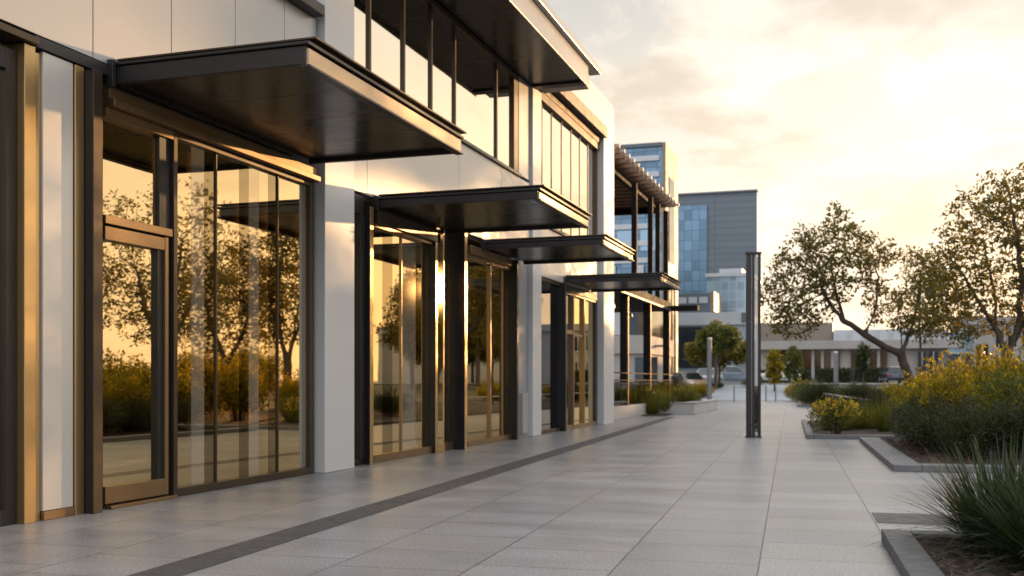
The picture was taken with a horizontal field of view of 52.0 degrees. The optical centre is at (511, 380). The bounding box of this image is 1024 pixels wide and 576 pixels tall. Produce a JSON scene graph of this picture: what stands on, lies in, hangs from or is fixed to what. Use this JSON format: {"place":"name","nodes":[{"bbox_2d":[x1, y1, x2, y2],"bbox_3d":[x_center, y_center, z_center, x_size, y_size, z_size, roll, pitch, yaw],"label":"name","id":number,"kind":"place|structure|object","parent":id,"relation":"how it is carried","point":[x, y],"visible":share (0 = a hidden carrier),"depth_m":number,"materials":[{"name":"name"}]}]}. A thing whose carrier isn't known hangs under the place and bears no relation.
{"place":"outdoors","nodes":[
{"label":"outdoors","id":0,"kind":"place"},
{"bbox_2d":[0,401,992,575],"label":"plaza paving","id":1,"kind":"structure","parent":0,"point":[717,492],"depth_m":10.50,"materials":[{"name":"tile"}]},
{"bbox_2d":[0,0,681,526],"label":"shopfront building","id":2,"kind":"structure","parent":1,"relation":"on","point":[244,242],"depth_m":13.92,"materials":[{"name":"grey metal"}]},
{"bbox_2d":[0,45,15,526],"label":"window","id":3,"kind":"structure","parent":2,"relation":"in","point":[7,55],"depth_m":9.77,"materials":[{"name":"grey metal"}]},
{"bbox_2d":[103,226,168,503],"bbox_3d":[-4.158,-0.167,11.527,0.140,2.935,1.060,0,0,18],"label":"door","id":4,"kind":"structure","parent":2,"relation":"in","point":[135,264],"depth_m":11.55,"materials":[{"name":"glass"}]},
{"bbox_2d":[178,134,313,496],"bbox_3d":[-3.444,-0.760,13.722,0.150,4.220,3.235,0,0,18],"label":"window","id":5,"kind":"structure","parent":2,"relation":"in","point":[246,226],"depth_m":13.57,"materials":[{"name":"clear glass"}]},
{"bbox_2d":[354,193,364,465],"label":"pillar","id":6,"kind":"structure","parent":2,"relation":"in","point":[359,217],"depth_m":16.69,"materials":[{"name":"grey metal"}]},
{"bbox_2d":[373,223,432,462],"bbox_3d":[-1.929,-0.610,18.332,0.160,3.920,2.460,0,0,18],"label":"window","id":7,"kind":"structure","parent":2,"relation":"in","point":[400,259],"depth_m":18.26,"materials":[{"name":"clear glass"}]},
{"bbox_2d":[354,0,518,171],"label":"upper window","id":8,"kind":"structure","parent":2,"relation":"in","point":[418,47],"depth_m":20.19,"materials":[{"name":"clear glass"}]},
{"bbox_2d":[436,227,453,450],"bbox_3d":[-1.318,-0.800,20.212,0.150,4.300,0.685,0,0,18],"label":"window","id":9,"kind":"structure","parent":2,"relation":"in","point":[449,445],"depth_m":20.41,"materials":[{"name":"brown metal"}]},
{"bbox_2d":[467,254,510,446],"bbox_3d":[-0.523,-0.610,22.638,0.150,3.920,2.780,0,0,18],"label":"window","id":10,"kind":"structure","parent":2,"relation":"in","point":[487,281],"depth_m":22.56,"materials":[{"name":"clear glass"}]},
{"bbox_2d":[541,277,560,433],"bbox_3d":[0.908,-0.625,27.005,0.150,3.950,2.010,0,0,18],"label":"window","id":11,"kind":"structure","parent":2,"relation":"in","point":[549,288],"depth_m":27.20,"materials":[{"name":"glass"}]},
{"bbox_2d":[539,91,598,235],"bbox_3d":[1.602,-5.537,29.045,0.280,3.335,6.320,0,0,18],"label":"upper window","id":12,"kind":"structure","parent":2,"relation":"in","point":[568,152],"depth_m":29.00,"materials":[{"name":"clear glass"}]},
{"bbox_2d":[567,295,573,429],"bbox_3d":[1.540,-0.500,28.918,0.160,3.700,0.800,0,0,18],"label":"door","id":13,"kind":"structure","parent":2,"relation":"in","point":[570,299],"depth_m":29.17,"materials":[{"name":"glass"}]},
{"bbox_2d":[567,292,595,428],"bbox_3d":[1.946,-0.530,30.174,0.150,3.760,3.440,0,0,18],"label":"window","id":14,"kind":"structure","parent":2,"relation":"in","point":[583,307],"depth_m":30.37,"materials":[{"name":"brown glass"}]},
{"bbox_2d":[128,417,674,575],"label":"paving band","id":15,"kind":"object","parent":1,"relation":"on","point":[202,561],"visible":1,"depth_m":10.02,"materials":[{"name":"stone"}]},
{"bbox_2d":[641,413,670,415],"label":"mulch","id":16,"kind":"object","parent":1,"relation":"on","point":[662,414],"visible":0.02,"depth_m":40.56,"materials":[{"name":"soil"}]},
{"bbox_2d":[632,389,671,413],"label":"ornamental grass","id":17,"kind":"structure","parent":16,"relation":"on","point":[652,409],"depth_m":40.85,"materials":[{"name":"green plant"}]},
{"bbox_2d":[642,379,662,405],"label":"olive shrub","id":18,"kind":"object","parent":16,"relation":"on","point":[649,391],"visible":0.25,"depth_m":41.35,"materials":[{"name":"green plant"}]},
{"bbox_2d":[654,384,676,398],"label":"strap leaf plant","id":19,"kind":"object","parent":16,"relation":"on","point":[658,389],"visible":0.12,"depth_m":43.24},
{"bbox_2d":[655,390,687,411],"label":"strap leaf plant","id":20,"kind":"object","parent":16,"relation":"on","point":[668,401],"visible":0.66,"depth_m":42.19,"materials":[{"name":"plant"}]},
{"bbox_2d":[666,383,702,401],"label":"olive shrub","id":21,"kind":"object","parent":16,"relation":"on","point":[685,393],"visible":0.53,"depth_m":44.73,"materials":[{"name":"green plant"}]},
{"bbox_2d":[673,383,695,398],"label":"golden shrub","id":22,"kind":"object","parent":16,"relation":"on","point":[680,387],"visible":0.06,"depth_m":48.31,"materials":[{"name":"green plant"}]},
{"bbox_2d":[614,139,698,419],"bbox_3d":[2.915,-3.335,41.979,7.400,9.370,14.400,0,0,18],"label":"pergola","id":23,"kind":"object","parent":1,"relation":"on","point":[638,190],"visible":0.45,"depth_m":42.27,"materials":[{"name":"black metal"}]},
{"bbox_2d":[657,399,717,413],"bbox_3d":[7.226,1.115,45.696,2.540,0.470,7.310,0,0,18],"label":"planter bench","id":24,"kind":"object","parent":1,"relation":"on","point":[697,407],"visible":0.69,"depth_m":42.15,"materials":[{"name":"concrete"}]},
{"bbox_2d":[707,338,711,398],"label":"lamp post","id":25,"kind":"object","parent":1,"relation":"on","point":[709,368],"visible":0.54,"depth_m":67.28,"materials":[{"name":"metal"}]},
{"bbox_2d":[745,252,761,437],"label":"light column","id":26,"kind":"structure","parent":1,"relation":"on","point":[753,344],"depth_m":24.82,"materials":[{"name":"grey metal"}]},
{"bbox_2d":[782,378,814,399],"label":"golden shrub","id":27,"kind":"object","parent":1,"relation":"on","point":[786,391],"visible":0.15,"depth_m":68.46,"materials":[{"name":"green plant"}]},
{"bbox_2d":[796,399,823,406],"bbox_3d":[22.006,1.290,59.004,12.524,0.120,15.984,0,0,18],"label":"planter edging","id":28,"kind":"object","parent":1,"relation":"on","point":[799,404],"visible":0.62,"depth_m":53.02,"materials":[{"name":"grey stone"}]},
{"bbox_2d":[833,351,837,399],"bbox_3d":[19.456,-0.200,63.078,0.468,3.100,0.480,0,0,18],"label":"lamp post","id":29,"kind":"object","parent":1,"relation":"on","point":[835,367],"visible":0.57,"depth_m":62.95,"materials":[{"name":"metal"}]},
{"bbox_2d":[820,393,860,406],"bbox_3d":[14.779,0.975,47.810,0.060,0.750,22.066,0,0,10],"label":"handrail","id":30,"kind":"object","parent":1,"relation":"on","point":[838,395],"visible":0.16,"depth_m":47.43,"materials":[{"name":"metal"}]},
{"bbox_2d":[802,419,907,439],"bbox_3d":[13.601,1.300,27.298,12.197,0.100,9.992,0,0,18],"label":"planter edging","id":31,"kind":"object","parent":1,"relation":"on","point":[808,432],"visible":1,"depth_m":24.15,"materials":[{"name":"concrete"}]},
{"bbox_2d":[808,421,902,434],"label":"mulch","id":32,"kind":"object","parent":1,"relation":"on","point":[864,432],"visible":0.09,"depth_m":26.10,"materials":[{"name":"brown soil"}]},
{"bbox_2d":[806,392,861,433],"bbox_3d":[7.633,0.777,24.953,1.299,1.014,1.304,0,0,18],"label":"flower bush","id":33,"kind":"object","parent":32,"relation":"on","point":[835,412],"visible":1,"depth_m":24.78,"materials":[{"name":"yellow plant"}]},
{"bbox_2d":[803,404,872,430],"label":"ornamental grass","id":34,"kind":"object","parent":32,"relation":"on","point":[850,427],"depth_m":27.01,"materials":[{"name":"green plant"}]},
{"bbox_2d":[846,398,882,428],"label":"ornamental grass","id":35,"kind":"object","parent":32,"relation":"on","point":[865,423],"depth_m":27.48,"materials":[{"name":"green plant"}]},
{"bbox_2d":[846,387,899,413],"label":"dark shrub","id":36,"kind":"object","parent":32,"relation":"on","point":[874,398],"visible":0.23,"depth_m":32.03,"materials":[{"name":"green plant"}]},
{"bbox_2d":[861,393,905,431],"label":"strap leaf plant","id":37,"kind":"object","parent":32,"relation":"on","point":[879,419],"visible":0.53,"depth_m":25.93,"materials":[{"name":"plant"}]},
{"bbox_2d":[886,366,943,408],"bbox_3d":[10.906,0.431,27.664,1.917,1.724,1.779,0,0,9],"label":"golden shrub","id":38,"kind":"object","parent":32,"relation":"on","point":[904,390],"visible":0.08,"depth_m":27.82,"materials":[{"name":"yellow plant"}]},
{"bbox_2d":[913,162,1023,366],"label":"tree","id":39,"kind":"object","parent":32,"relation":"on","point":[1014,240],"visible":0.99,"depth_m":29.94,"materials":[{"name":"green plant"}]},
{"bbox_2d":[957,342,1020,376],"bbox_3d":[11.816,0.158,25.866,2.076,2.272,2.236,0,0,36],"label":"golden shrub","id":40,"kind":"object","parent":32,"relation":"on","point":[1014,359],"visible":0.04,"depth_m":25.83,"materials":[{"name":"yellow plant"}]},
{"bbox_2d":[871,512,956,524],"bbox_3d":[5.593,1.346,9.795,4.200,0.001,0.800,0,0,15],"label":"paving inset","id":41,"kind":"object","parent":1,"relation":"on","point":[879,517],"visible":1,"depth_m":10.24,"materials":[{"name":"stone"}]},
{"bbox_2d":[881,529,967,575],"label":"planter edging","id":42,"kind":"object","parent":1,"relation":"on","point":[912,562],"visible":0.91,"depth_m":7.64,"materials":[{"name":"concrete"}]},
{"bbox_2d":[859,437,1020,473],"bbox_3d":[11.659,1.300,17.766,10.958,0.100,7.909,0,0,18],"label":"planter edging","id":43,"kind":"object","parent":1,"relation":"on","point":[891,457],"visible":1,"depth_m":16.21,"materials":[{"name":"concrete"}]},
{"bbox_2d":[883,440,1023,464],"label":"mulch","id":44,"kind":"object","parent":43,"relation":"in","point":[922,454],"visible":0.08,"depth_m":17.76,"materials":[{"name":"brown soil"}]},
{"bbox_2d":[883,382,941,438],"bbox_3d":[8.366,0.647,20.869,1.801,1.253,1.804,0,0,2],"label":"dark shrub","id":45,"kind":"object","parent":44,"relation":"on","point":[912,399],"visible":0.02,"depth_m":20.76,"materials":[{"name":"green plant"}]},
{"bbox_2d":[887,392,949,447],"bbox_3d":[7.775,0.725,19.570,1.441,1.097,1.443,0,0,-1],"label":"dark shrub","id":46,"kind":"object","parent":44,"relation":"on","point":[903,421],"visible":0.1,"depth_m":19.62,"materials":[{"name":"green plant"}]},
{"bbox_2d":[888,393,984,453],"bbox_3d":[7.377,0.725,18.307,1.659,1.097,1.657,0,0,-5],"label":"dark shrub","id":47,"kind":"object","parent":44,"relation":"on","point":[921,419],"visible":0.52,"depth_m":18.18,"materials":[{"name":"green plant"}]},
{"bbox_2d":[899,349,993,407],"bbox_3d":[9.044,0.310,21.484,2.130,1.927,1.977,0,0,18],"label":"golden shrub","id":48,"kind":"object","parent":44,"relation":"on","point":[921,383],"visible":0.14,"depth_m":21.40,"materials":[{"name":"yellow plant"}]},
{"bbox_2d":[913,357,986,445],"bbox_3d":[8.237,0.411,19.691,1.226,1.724,1.320,0,0,-12],"label":"golden shrub","id":49,"kind":"object","parent":44,"relation":"on","point":[952,387],"visible":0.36,"depth_m":19.53,"materials":[{"name":"yellow plant"}]},
{"bbox_2d":[929,390,1023,460],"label":"dark shrub","id":50,"kind":"object","parent":44,"relation":"on","point":[963,426],"visible":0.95,"depth_m":16.46,"materials":[{"name":"green plant"}]},
{"bbox_2d":[966,364,1023,440],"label":"olive shrub","id":51,"kind":"object","parent":44,"relation":"on","point":[1004,394],"visible":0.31,"depth_m":18.53,"materials":[{"name":"green plant"}]},
{"bbox_2d":[970,339,1023,418],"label":"golden shrub","id":52,"kind":"object","parent":44,"relation":"on","point":[1006,364],"visible":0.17,"depth_m":20.71,"materials":[{"name":"yellow plant"}]},
{"bbox_2d":[981,387,1023,459],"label":"dark shrub","id":53,"kind":"object","parent":44,"relation":"on","point":[1020,412],"visible":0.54,"depth_m":16.56,"materials":[{"name":"green plant"}]},
{"bbox_2d":[1007,384,1023,406],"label":"golden shrub","id":54,"kind":"object","parent":44,"relation":"on","point":[1022,387],"visible":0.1,"depth_m":17.80,"materials":[{"name":"green plant"}]},
{"bbox_2d":[918,541,1023,575],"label":"mulch","id":55,"kind":"object","parent":1,"relation":"on","point":[952,555],"visible":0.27,"depth_m":7.53,"materials":[{"name":"soil"}]},
{"bbox_2d":[871,430,1023,572],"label":"grass tussock","id":56,"kind":"object","parent":55,"relation":"on","point":[957,519],"depth_m":7.83,"materials":[{"name":"plant"}]},
{"bbox_2d":[908,450,1023,575],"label":"grass tussock","id":57,"kind":"object","parent":55,"relation":"on","point":[1015,520],"depth_m":7.10,"materials":[{"name":"plant"}]},
{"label":"mulch","id":58,"kind":"structure","parent":1,"relation":"on","visible":0},
{"bbox_2d":[761,200,997,385],"bbox_3d":[12.994,-2.524,38.171,8.713,8.047,3.557,0,0,-7],"label":"tree","id":59,"kind":"object","parent":58,"relation":"on","point":[836,296],"visible":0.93,"depth_m":37.75,"materials":[{"name":"green plant"}]},
{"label":"mulch","id":60,"kind":"structure","parent":1,"relation":"on","visible":0},
{"bbox_2d":[790,386,813,403],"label":"olive shrub","id":61,"kind":"object","parent":60,"relation":"on","point":[797,400],"visible":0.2,"depth_m":58.25,"materials":[{"name":"green plant"}]},
{"bbox_2d":[791,379,823,399],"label":"olive shrub","id":62,"kind":"object","parent":60,"relation":"on","point":[802,388],"visible":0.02,"depth_m":64.70,"materials":[{"name":"green plant"}]},
{"bbox_2d":[790,377,841,404],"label":"dark shrub","id":63,"kind":"object","parent":60,"relation":"on","point":[809,393],"visible":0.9,"depth_m":53.69,"materials":[{"name":"green plant"}]},
{"bbox_2d":[834,381,876,399],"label":"olive shrub","id":64,"kind":"object","parent":60,"relation":"on","point":[847,389],"visible":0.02,"depth_m":59.98,"materials":[{"name":"green plant"}]},
{"bbox_2d":[834,379,886,401],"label":"dark shrub","id":65,"kind":"object","parent":60,"relation":"on","point":[854,390],"visible":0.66,"depth_m":53.98,"materials":[{"name":"green plant"}]},
{"bbox_2d":[877,381,904,398],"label":"golden shrub","id":66,"kind":"object","parent":60,"relation":"on","point":[887,389],"visible":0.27,"depth_m":58.28,"materials":[{"name":"yellow plant"}]},
{"bbox_2d":[678,291,745,382],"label":"white building","id":67,"kind":"structure","parent":0,"point":[690,323],"depth_m":134.53,"materials":[{"name":"concrete"}]},
{"bbox_2d":[678,327,718,367],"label":"window","id":68,"kind":"structure","parent":67,"relation":"in","point":[685,334],"depth_m":134.57,"materials":[{"name":"glass"}]},
{"bbox_2d":[741,312,745,321],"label":"window","id":69,"kind":"structure","parent":67,"relation":"in","point":[743,315],"depth_m":132.06,"materials":[{"name":"glass"}]},
{"bbox_2d":[678,189,757,293],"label":"office tower","id":70,"kind":"structure","parent":0,"point":[717,230],"depth_m":180.24,"materials":[{"name":"glass"}]},
{"bbox_2d":[712,366,745,380],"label":"parked car","id":71,"kind":"object","parent":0,"point":[733,373],"visible":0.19,"depth_m":93.81,"materials":[{"name":"blue paint"}]},
{"bbox_2d":[705,268,761,322],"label":"glass building","id":72,"kind":"structure","parent":0,"point":[728,286],"depth_m":147.83,"materials":[{"name":"glass"}]},
{"bbox_2d":[696,385,795,400],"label":"path","id":73,"kind":"structure","parent":0,"point":[725,392],"depth_m":79.58,"materials":[{"name":"concrete"}]},
{"bbox_2d":[671,369,683,388],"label":"dark shrub","id":74,"kind":"object","parent":73,"relation":"on","point":[674,378],"visible":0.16,"depth_m":75.75,"materials":[{"name":"green plant"}]},
{"bbox_2d":[673,372,706,386],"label":"parked car","id":75,"kind":"object","parent":73,"relation":"on","point":[690,378],"visible":0.37,"depth_m":83.49,"materials":[{"name":"silver metal"}]},
{"bbox_2d":[692,381,714,397],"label":"golden shrub","id":76,"kind":"object","parent":73,"relation":"on","point":[701,387],"visible":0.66,"depth_m":76.16,"materials":[{"name":"yellow plant"}]},
{"bbox_2d":[697,368,723,382],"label":"parked car","id":77,"kind":"object","parent":73,"relation":"on","point":[703,372],"visible":0.25,"depth_m":89.56,"materials":[{"name":"white paint"}]},
{"bbox_2d":[761,368,801,381],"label":"parked car","id":78,"kind":"object","parent":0,"point":[763,378],"visible":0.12,"depth_m":93.61,"materials":[{"name":"white paint"}]},
{"bbox_2d":[545,0,1023,338],"label":"sky","id":79,"kind":"structure","parent":0,"point":[879,109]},
{"bbox_2d":[717,384,899,400],"bbox_3d":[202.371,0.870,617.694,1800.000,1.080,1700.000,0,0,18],"label":"ground","id":80,"kind":"structure","parent":0,"point":[829,388],"depth_m":87.34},
{"bbox_2d":[614,305,673,381],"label":"office annex","id":81,"kind":"object","parent":80,"relation":"on","point":[636,343],"visible":0.09,"depth_m":65.29,"materials":[{"name":"concrete"}]},
{"bbox_2d":[614,312,619,334],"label":"upper window","id":82,"kind":"structure","parent":81,"relation":"in","point":[616,315],"depth_m":65.50,"materials":[{"name":"glass"}]},
{"bbox_2d":[638,312,642,334],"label":"upper window","id":83,"kind":"structure","parent":81,"relation":"in","point":[640,314],"depth_m":65.06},
{"bbox_2d":[635,357,657,381],"bbox_3d":[8.286,-0.200,64.798,1.400,2.500,0.075,0,0,18],"label":"window","id":84,"kind":"structure","parent":81,"relation":"in","point":[638,360],"depth_m":64.83,"materials":[{"name":"glass"}]},
{"bbox_2d":[614,142,677,373],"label":"office tower","id":85,"kind":"structure","parent":80,"relation":"on","point":[657,162],"depth_m":111.08,"materials":[{"name":"blue glass"}]},
{"bbox_2d":[617,231,630,247],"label":"window","id":86,"kind":"structure","parent":85,"relation":"in","point":[621,235],"depth_m":111.15,"materials":[{"name":"blue glass"}]},
{"bbox_2d":[640,229,654,250],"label":"window","id":87,"kind":"structure","parent":85,"relation":"in","point":[643,233],"depth_m":110.45,"materials":[{"name":"blue glass"}]},
{"bbox_2d":[669,177,674,264],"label":"side window","id":88,"kind":"structure","parent":85,"relation":"in","point":[671,183],"depth_m":113.32,"materials":[{"name":"glass"}]},
{"bbox_2d":[671,290,672,373],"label":"side window","id":89,"kind":"structure","parent":85,"relation":"in","point":[671,290],"depth_m":113.21,"materials":[{"name":"glass"}]},
{"bbox_2d":[674,290,675,372],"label":"side window","id":90,"kind":"structure","parent":85,"relation":"in","point":[674,290],"depth_m":114.88,"materials":[{"name":"glass"}]},
{"bbox_2d":[683,340,745,383],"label":"tree","id":91,"kind":"object","parent":80,"relation":"on","point":[698,358],"visible":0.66,"depth_m":87.74,"materials":[{"name":"green plant"}]},
{"bbox_2d":[694,317,743,388],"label":"tree","id":92,"kind":"object","parent":80,"relation":"on","point":[730,339],"visible":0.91,"depth_m":84.36,"materials":[{"name":"green plant"}]},
{"bbox_2d":[764,348,785,390],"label":"tree","id":93,"kind":"object","parent":80,"relation":"on","point":[774,364],"visible":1,"depth_m":81.45,"materials":[{"name":"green plant"}]},
{"bbox_2d":[782,345,803,384],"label":"tree","id":94,"kind":"object","parent":80,"relation":"on","point":[794,357],"visible":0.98,"depth_m":82.94,"materials":[{"name":"green plant"}]},
{"bbox_2d":[722,383,903,384],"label":"kerb","id":95,"kind":"structure","parent":80,"relation":"on","point":[831,383],"depth_m":88.86,"materials":[{"name":"concrete"}]},
{"bbox_2d":[853,341,872,381],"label":"tree","id":96,"kind":"object","parent":80,"relation":"on","point":[862,364],"visible":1,"depth_m":90.77,"materials":[{"name":"green plant"}]},
{"bbox_2d":[894,248,947,375],"bbox_3d":[18.808,-2.341,48.008,2.555,7.582,2.415,0,0,-4],"label":"tree","id":97,"kind":"object","parent":80,"relation":"on","point":[908,280],"visible":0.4,"depth_m":47.96,"materials":[{"name":"green plant"}]},
{"bbox_2d":[878,367,903,382],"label":"parked car","id":98,"kind":"object","parent":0,"point":[886,374],"visible":0.65,"depth_m":95.92,"materials":[{"name":"grey paint"}]},
{"bbox_2d":[761,316,1023,382],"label":"civic building","id":99,"kind":"structure","parent":0,"point":[821,345],"depth_m":110.69,"materials":[{"name":"concrete"}]},
{"bbox_2d":[802,350,810,380],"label":"window","id":100,"kind":"structure","parent":99,"relation":"in","point":[806,354],"depth_m":112.19,"materials":[{"name":"glass"}]},
{"bbox_2d":[815,350,820,380],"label":"window","id":101,"kind":"structure","parent":99,"relation":"in","point":[817,352],"depth_m":111.86,"materials":[{"name":"glass"}]},
{"bbox_2d":[824,350,830,367],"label":"window","id":102,"kind":"structure","parent":99,"relation":"in","point":[827,353],"depth_m":111.51,"materials":[{"name":"glass"}]},
{"bbox_2d":[851,350,856,380],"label":"window","id":103,"kind":"structure","parent":99,"relation":"in","point":[853,353],"depth_m":110.72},
{"bbox_2d":[871,349,876,367],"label":"window","id":104,"kind":"structure","parent":99,"relation":"in","point":[874,354],"depth_m":110.04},
{"bbox_2d":[881,349,886,366],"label":"window","id":105,"kind":"structure","parent":99,"relation":"in","point":[883,353],"depth_m":109.78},
{"bbox_2d":[918,352,925,374],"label":"window","id":106,"kind":"structure","parent":99,"relation":"in","point":[923,353],"depth_m":108.07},
{"bbox_2d":[929,352,937,372],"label":"window","id":107,"kind":"structure","parent":99,"relation":"in","point":[931,354],"depth_m":107.76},
{"bbox_2d":[947,332,973,353],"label":"window","id":108,"kind":"structure","parent":99,"relation":"in","point":[954,350],"depth_m":106.89,"materials":[{"name":"blue glass"}]},
{"bbox_2d":[949,355,972,368],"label":"window","id":109,"kind":"structure","parent":99,"relation":"in","point":[960,356],"depth_m":106.97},
{"bbox_2d":[976,344,987,365],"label":"window","id":110,"kind":"structure","parent":99,"relation":"in","point":[985,349],"depth_m":106.30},
{"label":"pavement","id":111,"kind":"structure","parent":0,"visible":0},
{"bbox_2d":[761,369,810,382],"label":"hedge","id":112,"kind":"object","parent":111,"relation":"on","point":[805,375],"visible":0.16,"depth_m":105.70,"materials":[{"name":"green plant"}]},
{"bbox_2d":[816,367,852,382],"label":"hedge","id":113,"kind":"object","parent":111,"relation":"on","point":[844,376],"visible":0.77,"depth_m":104.67,"materials":[{"name":"green plant"}]},
{"bbox_2d":[853,366,883,382],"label":"hedge","id":114,"kind":"object","parent":111,"relation":"on","point":[871,374],"visible":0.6,"depth_m":104.02,"materials":[{"name":"green plant"}]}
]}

